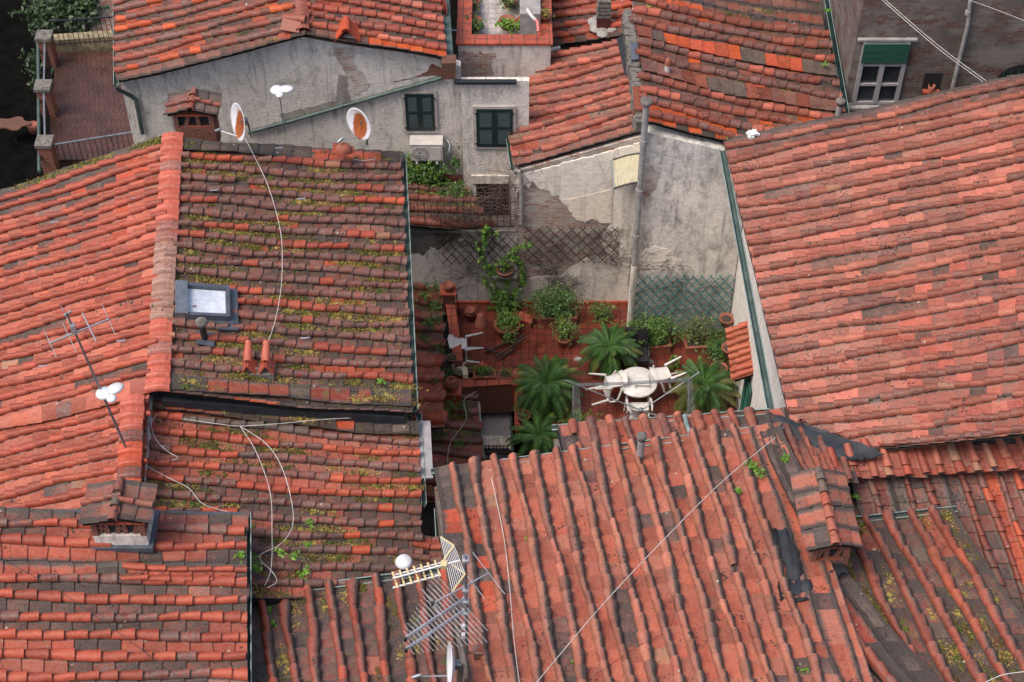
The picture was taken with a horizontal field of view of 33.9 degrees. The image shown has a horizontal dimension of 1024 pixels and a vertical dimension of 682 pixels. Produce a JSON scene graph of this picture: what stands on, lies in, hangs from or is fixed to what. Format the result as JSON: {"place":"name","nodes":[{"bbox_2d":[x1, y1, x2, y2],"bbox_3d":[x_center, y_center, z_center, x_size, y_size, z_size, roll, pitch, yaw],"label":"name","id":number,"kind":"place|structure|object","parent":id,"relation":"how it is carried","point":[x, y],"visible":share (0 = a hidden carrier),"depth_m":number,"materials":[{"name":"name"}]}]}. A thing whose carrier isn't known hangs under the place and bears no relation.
{"place":"outdoors","nodes":[
{"label":"outdoors","id":0,"kind":"place"},
{"bbox_2d":[0,0,632,455],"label":"ground","id":1,"kind":"structure","parent":0,"point":[18,158],"depth_m":54.76,"materials":[{"name":"stone"}]},
{"bbox_2d":[0,116,31,141],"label":"garden table","id":2,"kind":"object","parent":1,"relation":"on","point":[15,124],"visible":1,"depth_m":52.49,"materials":[{"name":"metal"}]},
{"bbox_2d":[33,0,133,173],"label":"terrace","id":3,"kind":"structure","parent":1,"relation":"on","point":[81,104],"depth_m":44.06,"materials":[{"name":"brick"}]},
{"bbox_2d":[18,43,54,88],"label":"shrub","id":4,"kind":"object","parent":3,"relation":"on","point":[31,56],"visible":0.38,"depth_m":46.62,"materials":[{"name":"green plant"}]},
{"bbox_2d":[6,0,110,36],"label":"shrub","id":5,"kind":"object","parent":3,"relation":"on","point":[61,9],"visible":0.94,"depth_m":46.62,"materials":[{"name":"green plant"}]},
{"bbox_2d":[0,476,251,681],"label":"house","id":6,"kind":"structure","parent":1,"relation":"on","point":[171,591],"depth_m":27.88,"materials":[{"name":"tile"}]},
{"bbox_2d":[0,557,183,681],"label":"cable","id":7,"kind":"object","parent":6,"relation":"attached to","point":[93,614],"visible":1,"depth_m":27.06,"materials":[{"name":"black metal"}]},
{"bbox_2d":[0,87,441,601],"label":"house","id":8,"kind":"structure","parent":1,"relation":"on","point":[358,476],"depth_m":32.56,"materials":[{"name":"tile"}]},
{"bbox_2d":[43,304,126,447],"bbox_3d":[-7.120,0.733,28.707,1.122,3.682,0.776,-26,53,-22],"label":"television antenna","id":9,"kind":"object","parent":8,"relation":"on","point":[74,331],"visible":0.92,"depth_m":27.83,"materials":[{"name":"metal"}]},
{"bbox_2d":[95,382,123,402],"bbox_3d":[-6.867,0.853,28.639,0.416,0.113,0.445,14,50,13],"label":"compact antenna","id":10,"kind":"object","parent":9,"relation":"attached to","point":[107,393],"visible":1,"depth_m":28.57,"materials":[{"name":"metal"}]},
{"bbox_2d":[195,317,215,346],"bbox_3d":[-5.832,-0.158,31.875,0.332,0.760,0.340,0,48,0],"label":"roof vent","id":11,"kind":"object","parent":8,"relation":"on","point":[201,323],"visible":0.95,"depth_m":31.84,"materials":[{"name":"grey metal"}]},
{"bbox_2d":[174,280,237,331],"bbox_3d":[-5.916,-0.707,32.472,1.191,0.589,1.122,-6,48,-5],"label":"skylight","id":12,"kind":"object","parent":8,"relation":"on","point":[213,303],"visible":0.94,"depth_m":32.48,"materials":[{"name":"metal"}]},
{"bbox_2d":[215,103,251,140],"bbox_3d":[-5.870,-4.461,35.251,0.751,1.322,0.942,0,48,0],"label":"satellite dish","id":13,"kind":"object","parent":8,"relation":"attached to","point":[239,121],"visible":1,"depth_m":35.13,"materials":[{"name":"metal"}]},
{"bbox_2d":[240,426,272,585],"bbox_3d":[-4.507,2.895,30.260,0.361,0.193,3.536,-10,49,-9],"label":"cable","id":14,"kind":"object","parent":8,"relation":"on","point":[271,501],"visible":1,"depth_m":30.50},
{"bbox_2d":[245,138,282,354],"bbox_3d":[-4.967,-2.022,34.073,0.594,0.249,6.249,-7,48,-6],"label":"cable","id":15,"kind":"object","parent":8,"relation":"on","point":[281,242],"visible":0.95,"depth_m":34.22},
{"bbox_2d":[182,418,345,425],"bbox_3d":[-4.165,1.489,31.767,3.966,1.157,0.228,-12,49,-11],"label":"cable","id":16,"kind":"object","parent":8,"relation":"on","point":[264,424],"visible":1,"depth_m":31.52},
{"bbox_2d":[241,426,293,587],"bbox_3d":[-4.338,2.920,30.309,0.728,0.299,3.584,-9,49,-8],"label":"cable","id":17,"kind":"object","parent":8,"relation":"on","point":[292,509],"visible":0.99,"depth_m":30.25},
{"bbox_2d":[270,85,293,131],"bbox_3d":[-4.922,-4.994,36.254,0.458,1.223,0.405,-34,56,-27],"label":"compact antenna","id":18,"kind":"object","parent":8,"relation":"on","point":[278,91],"visible":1,"depth_m":35.78,"materials":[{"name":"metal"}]},
{"bbox_2d":[332,142,353,158],"bbox_3d":[-3.651,-4.155,36.271,0.450,0.288,0.360,0,48,0],"label":"roof cowl","id":19,"kind":"object","parent":8,"relation":"on","point":[344,149],"visible":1,"depth_m":36.20,"materials":[{"name":"ceramic"}]},
{"bbox_2d":[337,108,370,144],"bbox_3d":[-3.384,-4.521,36.367,0.752,1.438,0.858,0,48,0],"label":"satellite dish","id":20,"kind":"object","parent":8,"relation":"attached to","point":[358,123],"visible":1,"depth_m":36.09,"materials":[{"name":"metal"}]},
{"bbox_2d":[404,281,471,463],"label":"weeds","id":21,"kind":"object","parent":8,"relation":"on","point":[450,404],"visible":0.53,"depth_m":40.92,"materials":[{"name":"green plant"}]},
{"bbox_2d":[410,282,485,536],"bbox_3d":[-1.750,2.037,42.003,1.985,4.970,7.523,-5,48,-4],"label":"lean to","id":22,"kind":"object","parent":8,"relation":"attached to","point":[431,363],"visible":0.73,"depth_m":40.10,"materials":[{"name":"tile"}]},
{"bbox_2d":[111,0,463,182],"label":"house","id":23,"kind":"structure","parent":1,"relation":"on","point":[390,70],"depth_m":39.53,"materials":[{"name":"paint"}]},
{"bbox_2d":[401,90,437,132],"bbox_3d":[-2.203,-5.477,40.192,0.831,1.283,0.110,0,48,0],"label":"window","id":24,"kind":"structure","parent":23,"relation":"in","point":[412,115],"depth_m":40.15,"materials":[{"name":"wood"}]},
{"bbox_2d":[410,135,450,163],"bbox_3d":[-1.972,-4.667,40.855,0.997,0.615,0.414,0,48,0],"label":"air conditioner","id":25,"kind":"object","parent":23,"relation":"attached to","point":[427,147],"visible":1,"depth_m":40.67,"materials":[{"name":"beige metal"}]},
{"bbox_2d":[402,146,480,205],"bbox_3d":[-2.052,-4.014,41.351,2.728,2.007,0.994,14,50,13],"label":"ivy","id":26,"kind":"object","parent":23,"relation":"attached to","point":[422,172],"visible":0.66,"depth_m":41.17,"materials":[{"name":"green plant"}]},
{"bbox_2d":[408,173,493,229],"bbox_3d":[-1.816,-1.351,43.573,2.768,6.870,1.868,0,48,0],"label":"lean to","id":27,"kind":"object","parent":23,"relation":"attached to","point":[419,221],"visible":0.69,"depth_m":41.06,"materials":[{"name":"tile"}]},
{"bbox_2d":[252,567,460,681],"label":"house","id":28,"kind":"structure","parent":1,"relation":"on","point":[352,629],"depth_m":28.68,"materials":[{"name":"tile"}]},
{"bbox_2d":[395,554,412,577],"bbox_3d":[-1.896,4.079,29.715,0.320,0.800,0.315,0,48,0],"label":"compact antenna","id":29,"kind":"object","parent":28,"relation":"on","point":[404,561],"visible":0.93,"depth_m":29.42,"materials":[{"name":"white paint"}]},
{"bbox_2d":[431,406,938,681],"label":"house","id":30,"kind":"structure","parent":1,"relation":"on","point":[760,583],"depth_m":28.72,"materials":[{"name":"tile"}]},
{"bbox_2d":[412,641,463,681],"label":"satellite dish","id":31,"kind":"object","parent":30,"relation":"attached to","point":[453,664],"visible":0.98,"depth_m":26.30,"materials":[{"name":"white paint"}]},
{"bbox_2d":[461,553,468,661],"bbox_3d":[-0.726,4.247,26.264,0.158,3.106,0.150,0,48,0],"label":"antenna mast","id":32,"kind":"object","parent":30,"relation":"on","point":[465,586],"visible":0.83,"depth_m":25.99,"materials":[{"name":"metal"}]},
{"bbox_2d":[392,536,465,591],"bbox_3d":[-1.248,3.339,25.162,1.111,0.221,0.862,0,48,0],"label":"television antenna","id":33,"kind":"object","parent":32,"relation":"attached to","point":[443,563],"visible":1,"depth_m":25.12,"materials":[{"name":"white paint"}]},
{"bbox_2d":[404,586,486,653],"bbox_3d":[-1.027,4.331,26.192,1.300,0.095,1.267,0,48,0],"label":"television antenna","id":34,"kind":"object","parent":32,"relation":"attached to","point":[458,614],"visible":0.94,"depth_m":26.04,"materials":[{"name":"metal"}]},
{"bbox_2d":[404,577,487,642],"bbox_3d":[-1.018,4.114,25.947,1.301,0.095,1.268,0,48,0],"label":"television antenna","id":35,"kind":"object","parent":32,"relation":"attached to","point":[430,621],"visible":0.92,"depth_m":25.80,"materials":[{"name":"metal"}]},
{"bbox_2d":[422,553,504,618],"bbox_3d":[-0.796,3.807,25.823,1.056,0.070,0.920,-26,53,-21],"label":"television antenna","id":36,"kind":"object","parent":32,"relation":"attached to","point":[451,593],"visible":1,"depth_m":25.80,"materials":[{"name":"metal"}]},
{"bbox_2d":[474,645,483,659],"bbox_3d":[-0.536,5.045,27.083,0.160,0.260,0.160,0,48,0],"label":"brick","id":37,"kind":"object","parent":30,"relation":"on","point":[478,651],"visible":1,"depth_m":26.99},
{"bbox_2d":[491,477,519,681],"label":"cable","id":38,"kind":"object","parent":30,"relation":"on","point":[508,579],"visible":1,"depth_m":28.28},
{"bbox_2d":[234,8,859,674],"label":"roof ferns","id":39,"kind":"object","parent":30,"relation":"on","point":[308,544],"visible":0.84,"depth_m":29.37,"materials":[{"name":"green plant"}]},
{"bbox_2d":[637,431,646,460],"bbox_3d":[2.364,1.958,30.831,0.193,0.840,0.188,0,48,0],"label":"roof vent","id":40,"kind":"object","parent":30,"relation":"on","point":[641,436],"visible":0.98,"depth_m":30.66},
{"bbox_2d":[537,438,774,681],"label":"cable","id":41,"kind":"object","parent":30,"relation":"on","point":[645,558],"visible":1,"depth_m":28.40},
{"bbox_2d":[586,452,755,680],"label":"cable","id":42,"kind":"object","parent":30,"relation":"on","point":[673,592],"visible":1,"depth_m":27.82,"materials":[{"name":"black metal"}]},
{"bbox_2d":[812,436,1023,681],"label":"house","id":43,"kind":"structure","parent":1,"relation":"on","point":[935,567],"depth_m":29.98,"materials":[{"name":"tile"}]},
{"bbox_2d":[818,0,1023,111],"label":"house","id":44,"kind":"structure","parent":1,"relation":"on","point":[887,54],"depth_m":39.71,"materials":[{"name":"brick"}]},
{"bbox_2d":[848,38,917,110],"bbox_3d":[8.819,-6.362,40.165,1.403,2.069,0.220,0,48,0],"label":"window","id":45,"kind":"structure","parent":44,"relation":"in","point":[882,63],"depth_m":40.16,"materials":[{"name":"white glass"}]},
{"bbox_2d":[921,73,942,94],"bbox_3d":[10.106,-6.172,40.406,0.416,0.578,0.171,0,48,0],"label":"window","id":46,"kind":"structure","parent":44,"relation":"in","point":[931,82],"depth_m":40.43,"materials":[{"name":"glass"}]},
{"bbox_2d":[998,64,1023,77],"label":"window","id":47,"kind":"structure","parent":44,"relation":"in","point":[1019,69],"depth_m":40.21,"materials":[{"name":"green paint"}]},
{"bbox_2d":[454,0,552,222],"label":"house","id":48,"kind":"structure","parent":0,"point":[499,66],"depth_m":40.72,"materials":[{"name":"grey paint"}]},
{"bbox_2d":[465,14,486,33],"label":"shrub","id":49,"kind":"object","parent":48,"relation":"on","point":[477,24],"visible":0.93,"depth_m":41.21,"materials":[{"name":"green plant"}]},
{"bbox_2d":[476,184,508,215],"bbox_3d":[-0.483,-3.521,41.777,0.808,1.057,0.075,0,48,0],"label":"window","id":50,"kind":"structure","parent":48,"relation":"in","point":[479,190],"depth_m":41.67,"materials":[{"name":"metal"}]},
{"bbox_2d":[473,105,515,148],"bbox_3d":[-0.415,-5.082,40.032,1.008,1.313,0.110,0,48,0],"label":"window","id":51,"kind":"structure","parent":48,"relation":"in","point":[483,115],"depth_m":39.95,"materials":[{"name":"wood"}]},
{"bbox_2d":[494,14,519,33],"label":"shrub","id":52,"kind":"object","parent":48,"relation":"on","point":[505,22],"visible":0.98,"depth_m":41.26,"materials":[{"name":"green plant"}]},
{"bbox_2d":[497,0,519,12],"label":"shrub","id":53,"kind":"object","parent":48,"relation":"on","point":[509,5],"visible":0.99,"depth_m":41.82,"materials":[{"name":"green plant"}]},
{"bbox_2d":[537,3,554,22],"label":"potted plant","id":54,"kind":"object","parent":48,"relation":"on","point":[545,15],"visible":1,"depth_m":40.91,"materials":[{"name":"green plant"}]},
{"bbox_2d":[551,0,631,51],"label":"house","id":55,"kind":"structure","parent":0,"point":[577,23],"depth_m":42.74,"materials":[{"name":"tile"}]},
{"bbox_2d":[451,304,736,454],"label":"terrace floor","id":56,"kind":"structure","parent":0,"point":[538,342],"depth_m":41.72,"materials":[{"name":"tile"}]},
{"bbox_2d":[440,284,463,376],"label":"parapet","id":57,"kind":"structure","parent":56,"relation":"on","point":[449,308],"depth_m":41.77,"materials":[{"name":"red brick"}]},
{"bbox_2d":[442,281,453,291],"bbox_3d":[-1.587,-1.343,41.817,0.286,0.179,0.282,0,48,0],"label":"flower pot","id":58,"kind":"object","parent":57,"relation":"on","point":[448,286],"visible":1,"depth_m":41.76,"materials":[{"name":"ceramic"}]},
{"bbox_2d":[448,332,482,363],"bbox_3d":[-1.143,0.162,41.383,0.875,0.664,0.640,-1,48,-1],"label":"plastic chair","id":59,"kind":"object","parent":56,"relation":"on","point":[453,341],"visible":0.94,"depth_m":41.21,"materials":[{"name":"plastic"}]},
{"bbox_2d":[464,305,475,321],"bbox_3d":[-1.052,-0.670,42.345,0.286,0.384,0.282,0,48,0],"label":"flower pot","id":60,"kind":"object","parent":56,"relation":"on","point":[470,311],"visible":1,"depth_m":42.26,"materials":[{"name":"ceramic"}]},
{"bbox_2d":[474,312,486,328],"bbox_3d":[-0.787,-0.539,42.243,0.330,0.360,0.325,0,48,0],"label":"flower pot","id":61,"kind":"object","parent":56,"relation":"on","point":[480,322],"visible":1,"depth_m":42.20,"materials":[{"name":"ceramic"}]},
{"bbox_2d":[442,376,533,434],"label":"parapet","id":62,"kind":"structure","parent":56,"relation":"on","point":[497,394],"depth_m":40.82,"materials":[{"name":"red brick"}]},
{"bbox_2d":[444,376,458,391],"bbox_3d":[-1.442,1.034,40.234,0.348,0.390,0.348,0,48,0],"label":"flower pot","id":63,"kind":"object","parent":62,"relation":"on","point":[451,383],"visible":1,"depth_m":40.11,"materials":[{"name":"ceramic"}]},
{"bbox_2d":[451,363,467,378],"bbox_3d":[-1.245,0.750,41.015,0.239,0.260,0.610,-34,56,-27],"label":"planter","id":64,"kind":"object","parent":62,"relation":"on","point":[462,370],"visible":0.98,"depth_m":40.95,"materials":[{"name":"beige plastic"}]},
{"bbox_2d":[468,364,495,379],"bbox_3d":[-0.724,0.790,40.777,0.730,0.460,0.448,0,48,0],"label":"planter","id":65,"kind":"object","parent":62,"relation":"on","point":[484,372],"visible":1,"depth_m":40.75,"materials":[{"name":"ceramic"}]},
{"bbox_2d":[497,367,511,378],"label":"potted plant","id":66,"kind":"object","parent":62,"relation":"on","point":[503,373],"visible":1,"depth_m":40.86,"materials":[{"name":"green plant"}]},
{"bbox_2d":[516,408,530,423],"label":"potted plant","id":67,"kind":"object","parent":62,"relation":"on","point":[523,414],"visible":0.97,"depth_m":39.91,"materials":[{"name":"green plant"}]},
{"bbox_2d":[481,412,513,459],"bbox_3d":[-0.659,1.953,41.050,1.627,1.269,1.894,0,48,0],"label":"light well","id":68,"kind":"object","parent":56,"relation":"in","point":[497,432],"visible":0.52,"depth_m":41.46,"materials":[{"name":"concrete"}]},
{"bbox_2d":[475,224,532,342],"bbox_3d":[-0.196,-1.198,41.343,1.424,3.318,1.745,0,48,0],"label":"climbing plant","id":69,"kind":"object","parent":56,"relation":"on","point":[507,325],"visible":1,"depth_m":41.76,"materials":[{"name":"green plant"}]},
{"bbox_2d":[484,333,525,358],"bbox_3d":[-0.113,0.151,41.675,1.119,0.185,0.449,-20,51,-17],"label":"folding stool","id":70,"kind":"object","parent":56,"relation":"on","point":[505,350],"visible":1,"depth_m":41.63,"materials":[{"name":"brown wood"}]},
{"bbox_2d":[410,223,627,303],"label":"garden wall","id":71,"kind":"structure","parent":56,"relation":"on","point":[428,267],"depth_m":41.72,"materials":[{"name":"grey paint"}]},
{"bbox_2d":[409,198,513,226],"bbox_3d":[-1.159,-3.109,40.647,2.903,0.960,0.032,0,48,0],"label":"iron railing","id":72,"kind":"object","parent":71,"relation":"on","point":[430,209],"visible":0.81,"depth_m":40.54,"materials":[{"name":"metal"}]},
{"bbox_2d":[426,150,542,230],"bbox_3d":[-0.685,-3.480,40.007,2.842,2.704,0.174,0,48,0],"label":"creeper","id":73,"kind":"object","parent":72,"relation":"attached to","point":[505,194],"visible":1,"depth_m":40.23,"materials":[{"name":"plant"}]},
{"bbox_2d":[425,197,508,292],"bbox_3d":[-1.145,-2.297,41.272,2.184,3.256,0.199,0,48,0],"label":"creeper","id":74,"kind":"object","parent":71,"relation":"attached to","point":[441,241],"visible":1,"depth_m":41.09,"materials":[{"name":"green plant"}]},
{"bbox_2d":[440,233,516,264],"bbox_3d":[-0.813,-2.255,41.339,1.885,1.091,0.038,0,48,0],"label":"trellis","id":75,"kind":"object","parent":71,"relation":"attached to","point":[475,250],"visible":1,"depth_m":41.32,"materials":[{"name":"brown wood"}]},
{"bbox_2d":[496,262,513,276],"bbox_3d":[-0.167,-1.808,41.785,0.465,0.382,0.433,0,48,0],"label":"flower pot","id":76,"kind":"object","parent":71,"relation":"on","point":[504,273],"visible":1,"depth_m":41.76,"materials":[{"name":"brown ceramic"}]},
{"bbox_2d":[518,311,534,328],"bbox_3d":[0.333,-0.526,42.339,0.420,0.205,0.260,20,51,17],"label":"clay block","id":77,"kind":"object","parent":56,"relation":"on","point":[525,321],"depth_m":42.26,"materials":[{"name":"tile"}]},
{"bbox_2d":[505,409,557,456],"bbox_3d":[0.601,2.342,39.139,1.520,1.118,1.364,0,48,0],"label":"sago palm","id":78,"kind":"object","parent":56,"relation":"on","point":[539,435],"visible":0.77,"depth_m":38.88,"materials":[{"name":"green plant"}]},
{"bbox_2d":[511,354,585,421],"bbox_3d":[0.871,1.137,40.154,1.828,1.445,1.914,0,48,0],"label":"sago palm","id":79,"kind":"object","parent":56,"relation":"on","point":[545,382],"visible":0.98,"depth_m":39.87,"materials":[{"name":"green plant"}]},
{"bbox_2d":[514,279,590,327],"bbox_3d":[1.016,-0.907,41.999,1.945,1.339,1.130,0,48,0],"label":"shrub","id":80,"kind":"object","parent":56,"relation":"on","point":[548,312],"visible":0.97,"depth_m":41.93,"materials":[{"name":"green plant"}]},
{"bbox_2d":[540,308,581,347],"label":"shrub","id":81,"kind":"object","parent":56,"relation":"on","point":[564,337],"visible":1,"depth_m":41.54,"materials":[{"name":"green plant"}]},
{"bbox_2d":[549,406,601,423],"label":"shrub","id":82,"kind":"object","parent":56,"relation":"on","point":[563,421],"visible":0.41,"depth_m":39.94,"materials":[{"name":"green plant"}]},
{"bbox_2d":[586,297,617,324],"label":"shrub","id":83,"kind":"object","parent":56,"relation":"on","point":[604,312],"visible":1,"depth_m":42.25,"materials":[{"name":"green plant"}]},
{"bbox_2d":[576,322,642,379],"bbox_3d":[2.391,0.281,41.018,1.638,1.094,1.602,0,48,0],"label":"sago palm","id":84,"kind":"object","parent":56,"relation":"on","point":[607,345],"visible":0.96,"depth_m":40.78,"materials":[{"name":"green plant"}]},
{"bbox_2d":[565,372,699,421],"bbox_3d":[2.832,2.054,38.856,3.138,1.925,1.710,-3,48,-3],"label":"clothes dryer","id":85,"kind":"object","parent":56,"relation":"on","point":[641,410],"visible":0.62,"depth_m":38.69,"materials":[{"name":"metal"}]},
{"bbox_2d":[623,327,649,370],"bbox_3d":[3.042,0.211,41.188,0.644,0.931,0.729,0,48,0],"label":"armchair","id":86,"kind":"object","parent":56,"relation":"on","point":[644,358],"visible":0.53,"depth_m":41.08,"materials":[{"name":"black plastic"}]},
{"bbox_2d":[619,367,657,410],"bbox_3d":[3.004,1.207,40.427,0.960,0.728,0.960,0,48,0],"label":"garden table","id":87,"kind":"object","parent":56,"relation":"on","point":[639,391],"visible":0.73,"depth_m":40.07,"materials":[{"name":"white plastic"}]},
{"bbox_2d":[585,370,627,405],"bbox_3d":[2.281,1.077,40.104,0.875,0.664,0.640,-7,48,-16],"label":"plastic chair","id":88,"kind":"object","parent":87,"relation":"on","point":[613,377],"visible":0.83,"depth_m":40.01,"materials":[{"name":"plastic"}]},
{"bbox_2d":[649,356,688,393],"bbox_3d":[3.746,0.841,40.290,0.875,0.664,0.640,-17,50,-5],"label":"plastic chair","id":89,"kind":"object","parent":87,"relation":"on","point":[660,373],"visible":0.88,"depth_m":40.08,"materials":[{"name":"plastic"}]},
{"bbox_2d":[626,97,652,326],"bbox_3d":[2.921,-2.670,39.258,0.280,7.648,0.273,0,48,0],"label":"vent pipe","id":90,"kind":"object","parent":56,"relation":"on","point":[646,103],"visible":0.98,"depth_m":38.62,"materials":[{"name":"metal"}]},
{"bbox_2d":[626,397,652,418],"bbox_3d":[3.025,1.679,39.906,0.640,0.875,0.664,-1,48,-1],"label":"plastic chair","id":91,"kind":"object","parent":56,"relation":"on","point":[638,405],"visible":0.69,"depth_m":39.95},
{"bbox_2d":[610,307,686,356],"bbox_3d":[3.384,-0.267,41.493,2.055,1.275,1.135,0,48,0],"label":"shrub","id":92,"kind":"object","parent":56,"relation":"on","point":[661,343],"visible":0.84,"depth_m":41.40,"materials":[{"name":"green plant"}]},
{"bbox_2d":[455,0,849,331],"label":"house","id":93,"kind":"structure","parent":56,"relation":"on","point":[750,68],"depth_m":39.89,"materials":[{"name":"tile"}]},
{"bbox_2d":[533,257,585,300],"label":"creeper","id":94,"kind":"object","parent":93,"relation":"attached to","point":[561,278],"visible":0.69,"depth_m":42.17,"materials":[{"name":"green plant"}]},
{"bbox_2d":[511,220,630,284],"bbox_3d":[1.649,-1.984,41.627,3.456,2.789,0.190,0,48,0],"label":"creeper","id":95,"kind":"object","parent":93,"relation":"attached to","point":[563,239],"visible":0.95,"depth_m":41.33,"materials":[{"name":"plant"}]},
{"bbox_2d":[524,226,618,263],"bbox_3d":[1.454,-2.347,41.237,2.336,1.297,0.036,0,48,0],"label":"trellis","id":96,"kind":"object","parent":93,"relation":"attached to","point":[574,246],"visible":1,"depth_m":41.22,"materials":[{"name":"brown wood"}]},
{"bbox_2d":[612,153,638,188],"bbox_3d":[2.821,-3.942,38.930,0.968,0.386,0.893,0,48,0],"label":"door canopy","id":97,"kind":"object","parent":93,"relation":"attached to","point":[625,170],"visible":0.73,"depth_m":38.94,"materials":[{"name":"beige plastic"}]},
{"bbox_2d":[835,97,845,115],"bbox_3d":[7.620,-5.394,39.093,0.245,0.640,0.239,0,48,0],"label":"roof vent","id":98,"kind":"object","parent":93,"relation":"on","point":[840,102],"visible":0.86,"depth_m":38.92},
{"bbox_2d":[664,355,680,369],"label":"shrub","id":99,"kind":"object","parent":56,"relation":"on","point":[673,365],"visible":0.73,"depth_m":41.19,"materials":[{"name":"green plant"}]},
{"bbox_2d":[633,275,735,333],"bbox_3d":[4.168,-0.887,41.305,2.547,2.146,0.038,0,48,0],"label":"trellis","id":100,"kind":"object","parent":56,"relation":"on","point":[684,299],"visible":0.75,"depth_m":41.12,"materials":[{"name":"teal wood"}]},
{"bbox_2d":[615,244,729,327],"bbox_3d":[3.910,-1.281,40.866,2.975,2.882,0.174,0,48,0],"label":"creeper","id":101,"kind":"object","parent":100,"relation":"attached to","point":[678,276],"visible":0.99,"depth_m":40.88,"materials":[{"name":"green plant"}]},
{"bbox_2d":[676,312,719,354],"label":"shrub","id":102,"kind":"object","parent":56,"relation":"on","point":[694,344],"visible":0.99,"depth_m":41.43,"materials":[{"name":"green plant"}]},
{"bbox_2d":[667,355,740,413],"bbox_3d":[4.594,1.253,40.164,1.742,1.436,1.898,0,48,0],"label":"sago palm","id":103,"kind":"object","parent":56,"relation":"on","point":[709,386],"visible":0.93,"depth_m":39.87,"materials":[{"name":"green plant"}]},
{"bbox_2d":[701,321,729,370],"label":"shrub","id":104,"kind":"object","parent":56,"relation":"on","point":[716,350],"visible":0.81,"depth_m":41.35,"materials":[{"name":"green plant"}]},
{"bbox_2d":[633,374,649,385],"bbox_3d":[3.084,0.931,40.092,0.370,0.119,0.446,0,48,0],"label":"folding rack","id":105,"kind":"object","parent":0,"point":[641,378],"visible":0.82,"depth_m":40.10,"materials":[{"name":"white plastic"}]},
{"bbox_2d":[719,73,1023,460],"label":"house","id":106,"kind":"structure","parent":0,"point":[878,292],"depth_m":34.01,"materials":[{"name":"tile"}]},
{"bbox_2d":[719,312,733,327],"bbox_3d":[5.250,-0.488,41.150,0.374,0.240,0.368,0,48,0],"label":"wall pot","id":107,"kind":"object","parent":106,"relation":"attached to","point":[726,319],"depth_m":41.09,"materials":[{"name":"ceramic"}]},
{"bbox_2d":[725,321,753,381],"bbox_3d":[5.292,0.196,38.233,0.764,0.413,1.630,0,48,0],"label":"tile canopy","id":108,"kind":"object","parent":106,"relation":"attached to","point":[739,354],"visible":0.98,"depth_m":38.17,"materials":[{"name":"tile"}]},
{"bbox_2d":[739,377,751,409],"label":"window shutters","id":109,"kind":"object","parent":106,"relation":"attached to","point":[746,396],"depth_m":38.29,"materials":[{"name":"green paint"}]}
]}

